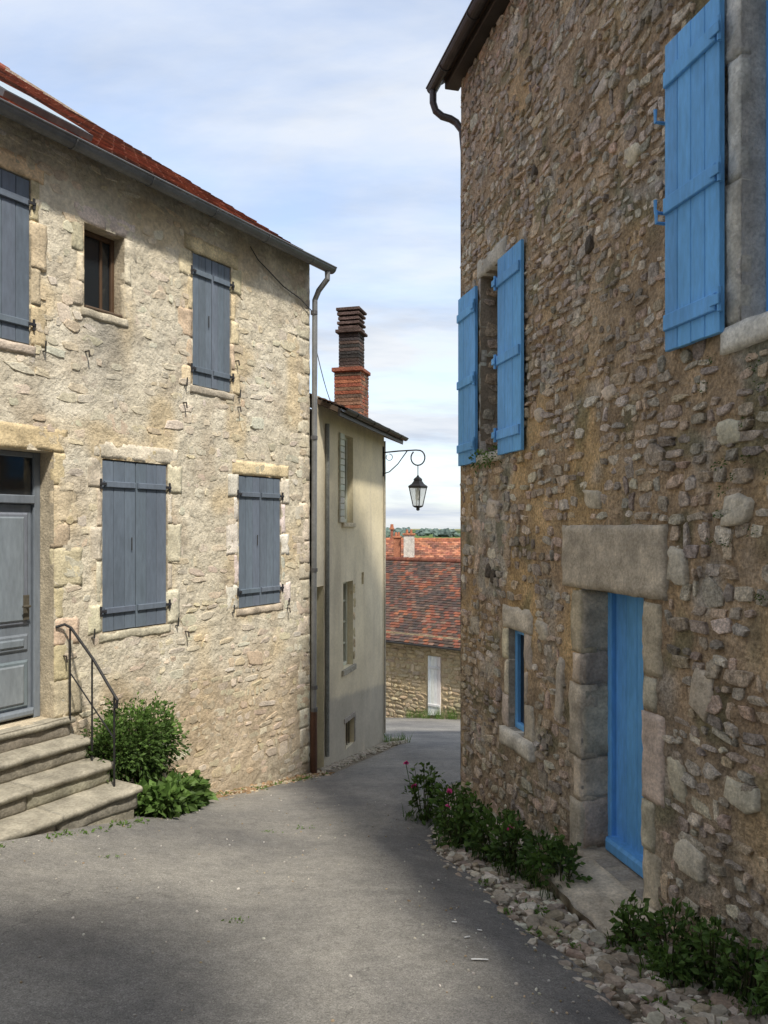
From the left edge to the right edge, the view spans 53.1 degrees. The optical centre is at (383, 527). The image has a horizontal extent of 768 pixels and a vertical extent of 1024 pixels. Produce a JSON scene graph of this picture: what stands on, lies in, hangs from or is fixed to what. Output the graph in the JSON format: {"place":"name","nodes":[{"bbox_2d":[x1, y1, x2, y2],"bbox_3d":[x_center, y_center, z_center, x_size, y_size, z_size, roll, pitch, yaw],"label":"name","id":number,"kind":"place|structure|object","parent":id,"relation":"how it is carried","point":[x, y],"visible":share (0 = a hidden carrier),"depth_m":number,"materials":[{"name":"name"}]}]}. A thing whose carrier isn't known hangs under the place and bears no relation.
{"place":"outdoors","nodes":[
{"label":"outdoors","id":0,"kind":"place"},
{"bbox_2d":[0,0,470,528],"label":"sky","id":1,"kind":"structure","parent":0,"point":[315,121],"materials":[{"name":"blue"}]},
{"bbox_2d":[0,718,631,1023],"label":"road","id":2,"kind":"structure","parent":0,"point":[364,930],"depth_m":4.50,"materials":[{"name":"grey asphalt"}]},
{"bbox_2d":[79,691,191,783],"bbox_3d":[-2.449,2.105,7.517,0.993,1.034,1.227,0,0,0],"label":"leafy shrub","id":3,"kind":"object","parent":2,"relation":"on","point":[132,757],"visible":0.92,"depth_m":7.38,"materials":[{"name":"green plant"}]},
{"bbox_2d":[0,793,611,1023],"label":"road grit","id":4,"kind":"object","parent":2,"relation":"on","point":[439,985],"visible":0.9,"depth_m":4.51,"materials":[{"name":"gravel"}]},
{"bbox_2d":[452,921,487,959],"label":"white paint marks","id":5,"kind":"object","parent":2,"relation":"on","point":[475,958],"visible":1,"depth_m":4.03,"materials":[{"name":"paint"}]},
{"bbox_2d":[386,538,460,558],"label":"roof tiles","id":6,"kind":"object","parent":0,"point":[452,545],"visible":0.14,"depth_m":38.42,"materials":[{"name":"tile"}]},
{"bbox_2d":[235,529,767,1022],"bbox_3d":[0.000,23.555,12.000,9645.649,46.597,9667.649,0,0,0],"label":"ground","id":7,"kind":"structure","parent":0,"point":[627,999],"depth_m":4.46,"materials":[{"name":"grey gravel"}]},
{"bbox_2d":[0,716,142,840],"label":"stone steps","id":8,"kind":"structure","parent":7,"relation":"on","point":[53,778],"depth_m":6.59,"materials":[{"name":"stone"}]},
{"bbox_2d":[55,623,118,786],"bbox_3d":[-2.684,1.603,7.014,0.750,1.433,0.108,0,0,24],"label":"iron handrail","id":9,"kind":"object","parent":8,"relation":"on","point":[93,660],"visible":1,"depth_m":7.00,"materials":[{"name":"black metal"}]},
{"bbox_2d":[0,67,309,792],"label":"walls","id":10,"kind":"structure","parent":7,"relation":"on","point":[124,347],"depth_m":8.45,"materials":[{"name":"beige stone"}]},
{"bbox_2d":[0,229,122,721],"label":"door and frames","id":11,"kind":"structure","parent":10,"relation":"attached to","point":[19,579],"depth_m":7.06,"materials":[{"name":"grey wood"}]},
{"bbox_2d":[22,595,30,619],"bbox_3d":[-3.279,0.735,7.053,0.070,0.230,0.103,0,0,29],"label":"door handle","id":12,"kind":"object","parent":11,"relation":"attached to","point":[26,606],"visible":1,"depth_m":7.08,"materials":[{"name":"metal"}]},
{"bbox_2d":[0,235,108,494],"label":"glazing","id":13,"kind":"structure","parent":11,"relation":"attached to","point":[15,475],"depth_m":7.62,"materials":[{"name":"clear glass"}]},
{"bbox_2d":[0,167,280,781],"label":"reveals","id":14,"kind":"object","parent":10,"relation":"attached to","point":[46,607],"visible":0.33,"depth_m":7.19,"materials":[{"name":"stone"}]},
{"bbox_2d":[0,62,302,249],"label":"roof tiles","id":15,"kind":"object","parent":10,"relation":"on","point":[105,140],"visible":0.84,"depth_m":10.22,"materials":[{"name":"red tile"}]},
{"bbox_2d":[0,86,92,141],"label":"skylight frame","id":16,"kind":"object","parent":15,"relation":"in","point":[38,110],"visible":0.64,"depth_m":7.32,"materials":[{"name":"grey metal"}]},
{"bbox_2d":[0,81,83,129],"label":"skylight glass","id":17,"kind":"object","parent":16,"relation":"in","point":[20,94],"visible":1,"depth_m":7.62,"materials":[{"name":"glass"}]},
{"bbox_2d":[0,118,307,788],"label":"rubble stones","id":18,"kind":"object","parent":10,"relation":"attached to","point":[254,657],"visible":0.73,"depth_m":8.58,"materials":[{"name":"stone"}]},
{"bbox_2d":[0,147,309,782],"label":"dressed stones","id":19,"kind":"object","parent":10,"relation":"attached to","point":[16,435],"visible":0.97,"depth_m":7.77,"materials":[{"name":"stone"}]},
{"bbox_2d":[28,198,289,638],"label":"shutter hinges","id":20,"kind":"object","parent":10,"relation":"attached to","point":[33,324],"visible":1,"depth_m":8.32,"materials":[{"name":"metal"}]},
{"bbox_2d":[0,169,280,631],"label":"shutters","id":21,"kind":"object","parent":20,"relation":"attached to","point":[134,578],"visible":1,"depth_m":8.09,"materials":[{"name":"paint"}]},
{"bbox_2d":[0,98,336,772],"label":"gutter and downpipe","id":22,"kind":"object","parent":10,"relation":"attached to","point":[29,120],"visible":1,"depth_m":9.10,"materials":[{"name":"grey metal"}]},
{"bbox_2d":[63,246,330,662],"bbox_3d":[-1.493,-1.092,10.255,0.852,4.706,6.804,0,0,20],"label":"cable and hooks","id":23,"kind":"object","parent":10,"relation":"attached to","point":[88,351],"visible":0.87,"depth_m":9.65,"materials":[{"name":"metal"}]},
{"bbox_2d":[129,770,218,818],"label":"broadleaf weeds","id":24,"kind":"object","parent":7,"relation":"on","point":[172,794],"visible":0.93,"depth_m":7.16,"materials":[{"name":"green plant"}]},
{"bbox_2d":[216,737,407,799],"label":"gutter stones","id":25,"kind":"object","parent":7,"relation":"on","point":[349,760],"visible":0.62,"depth_m":10.83,"materials":[{"name":"beige stone"}]},
{"bbox_2d":[310,396,383,767],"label":"walls","id":26,"kind":"structure","parent":7,"relation":"on","point":[357,555],"depth_m":12.44,"materials":[{"name":"beige paint"}]},
{"bbox_2d":[310,396,338,412],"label":"roof deck","id":27,"kind":"structure","parent":26,"relation":"on","point":[328,405],"depth_m":10.74,"materials":[{"name":"brown wood"}]},
{"bbox_2d":[335,310,367,415],"bbox_3d":[-0.593,-2.715,14.199,0.475,2.630,0.510,0,0,15],"label":"chimney","id":28,"kind":"object","parent":27,"relation":"on","point":[352,364],"visible":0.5,"depth_m":14.02,"materials":[{"name":"red brick"}]},
{"bbox_2d":[332,306,370,417],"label":"chimney bricks","id":29,"kind":"object","parent":27,"relation":"on","point":[356,330],"visible":0.6,"depth_m":13.99,"materials":[{"name":"red brick"}]},
{"bbox_2d":[310,393,403,435],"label":"roof tiles","id":30,"kind":"object","parent":27,"relation":"on","point":[339,405],"visible":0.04,"depth_m":10.90,"materials":[{"name":"tile"}]},
{"bbox_2d":[310,405,408,444],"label":"fascia","id":31,"kind":"structure","parent":27,"relation":"attached to","point":[364,422],"depth_m":12.09,"materials":[{"name":"wood"}]},
{"bbox_2d":[310,433,346,665],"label":"window frames and door","id":32,"kind":"structure","parent":26,"relation":"attached to","point":[343,473],"depth_m":11.87,"materials":[{"name":"grey wood"}]},
{"bbox_2d":[343,446,343,660],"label":"glazing","id":33,"kind":"structure","parent":32,"relation":"attached to","point":[343,611],"depth_m":12.39,"materials":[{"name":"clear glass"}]},
{"bbox_2d":[342,523,356,741],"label":"window surrounds","id":34,"kind":"object","parent":26,"relation":"attached to","point":[349,669],"visible":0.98,"depth_m":12.39,"materials":[{"name":"beige stone"}]},
{"bbox_2d":[325,423,385,756],"bbox_3d":[-0.439,1.100,12.677,0.124,5.400,3.296,0,0,15],"label":"grille and pipes","id":35,"kind":"object","parent":26,"relation":"attached to","point":[327,589],"visible":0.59,"depth_m":11.10,"materials":[{"name":"metal"}]},
{"bbox_2d":[383,447,427,510],"bbox_3d":[0.391,-0.905,14.171,0.803,1.190,0.297,0,0,25],"label":"wall street lamp","id":36,"kind":"object","parent":26,"relation":"attached to","point":[417,483],"visible":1,"depth_m":14.05,"materials":[{"name":"metal"}]},
{"bbox_2d":[0,705,767,1023],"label":"verge weeds","id":37,"kind":"object","parent":7,"relation":"on","point":[539,933],"visible":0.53,"depth_m":6.06,"materials":[{"name":"green plant"}]},
{"bbox_2d":[386,556,460,718],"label":"stone barn","id":38,"kind":"structure","parent":7,"relation":"on","point":[423,633],"depth_m":25.43,"materials":[{"name":"tile"}]},
{"bbox_2d":[428,656,440,714],"bbox_3d":[1.614,5.050,24.524,0.475,1.900,0.125,0,0,38],"label":"white door","id":39,"kind":"structure","parent":38,"relation":"in","point":[434,662],"depth_m":24.48,"materials":[{"name":"paint"}]},
{"bbox_2d":[386,527,460,537],"bbox_3d":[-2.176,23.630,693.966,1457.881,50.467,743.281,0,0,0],"label":"distant trees","id":40,"kind":"object","parent":7,"relation":"on","point":[437,532],"visible":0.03,"depth_m":899.72,"materials":[{"name":"green plant"}]},
{"bbox_2d":[401,761,592,899],"bbox_3d":[0.804,2.625,6.619,0.738,0.760,2.662,0,0,-22],"label":"rose and weeds","id":41,"kind":"object","parent":7,"relation":"on","point":[557,850],"visible":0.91,"depth_m":6.34,"materials":[{"name":"green plant"}]},
{"bbox_2d":[403,760,517,867],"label":"pink roses","id":42,"kind":"object","parent":41,"relation":"attached to","point":[448,789],"visible":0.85,"depth_m":7.12,"materials":[{"name":"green plant"}]},
{"bbox_2d":[425,793,767,1023],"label":"verge stones","id":43,"kind":"object","parent":7,"relation":"on","point":[633,986],"visible":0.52,"depth_m":4.44,"materials":[{"name":"stone"}]},
{"bbox_2d":[537,857,663,939],"bbox_3d":[1.480,2.712,5.412,0.437,0.377,1.008,0,0,-14],"label":"doorstep","id":44,"kind":"object","parent":7,"relation":"on","point":[590,902],"visible":0.45,"depth_m":5.37,"materials":[{"name":"stone"}]},
{"bbox_2d":[460,0,767,998],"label":"walls","id":45,"kind":"structure","parent":7,"relation":"on","point":[750,552],"depth_m":5.65,"materials":[{"name":"brown stone"}]},
{"bbox_2d":[441,0,489,84],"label":"roof deck","id":46,"kind":"structure","parent":45,"relation":"on","point":[477,21],"depth_m":8.19,"materials":[{"name":"brown wood"}]},
{"bbox_2d":[426,0,509,151],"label":"gutter and downpipe","id":47,"kind":"object","parent":45,"relation":"attached to","point":[494,11],"visible":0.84,"depth_m":8.29,"materials":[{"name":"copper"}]},
{"bbox_2d":[460,0,767,986],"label":"rubble stones","id":48,"kind":"object","parent":45,"relation":"attached to","point":[658,454],"visible":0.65,"depth_m":5.85,"materials":[{"name":"brown stone"}]},
{"bbox_2d":[485,164,593,582],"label":"dark stones","id":49,"kind":"object","parent":48,"relation":"on","point":[489,571],"visible":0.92,"depth_m":6.89,"materials":[{"name":"brown stone"}]},
{"bbox_2d":[481,0,765,899],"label":"reveals","id":50,"kind":"object","parent":45,"relation":"attached to","point":[755,140],"visible":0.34,"depth_m":4.34,"materials":[{"name":"stone"}]},
{"bbox_2d":[697,354,767,603],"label":"wall moss","id":51,"kind":"object","parent":45,"relation":"attached to","point":[722,492],"depth_m":4.35,"materials":[{"name":"green plant"}]},
{"bbox_2d":[476,0,767,938],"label":"dressed stones","id":52,"kind":"object","parent":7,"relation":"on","point":[632,560],"visible":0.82,"depth_m":5.30,"materials":[{"name":"stone"}]},
{"bbox_2d":[468,445,501,473],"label":"windowsill plants","id":53,"kind":"object","parent":52,"relation":"on","point":[484,457],"visible":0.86,"depth_m":7.96,"materials":[{"name":"green plant"}]},
{"bbox_2d":[457,0,767,877],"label":"blue joinery","id":54,"kind":"object","parent":52,"relation":"on","point":[693,124],"visible":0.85,"depth_m":4.87,"materials":[{"name":"paint"}]},
{"bbox_2d":[521,635,523,722],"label":"glazing","id":55,"kind":"structure","parent":54,"relation":"attached to","point":[522,678],"depth_m":7.45,"materials":[{"name":"black glass"}]},
{"bbox_2d":[602,890,767,1020],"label":"nettle clump","id":56,"kind":"object","parent":7,"relation":"on","point":[681,965],"visible":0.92,"depth_m":4.27,"materials":[{"name":"green plant"}]},
{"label":"walls","id":57,"kind":"object","parent":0,"visible":0},
{"bbox_2d":[389,524,415,556],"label":"chimneys","id":58,"kind":"object","parent":57,"relation":"on","point":[408,544],"visible":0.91,"depth_m":36.58,"materials":[{"name":"brick"}]}
]}

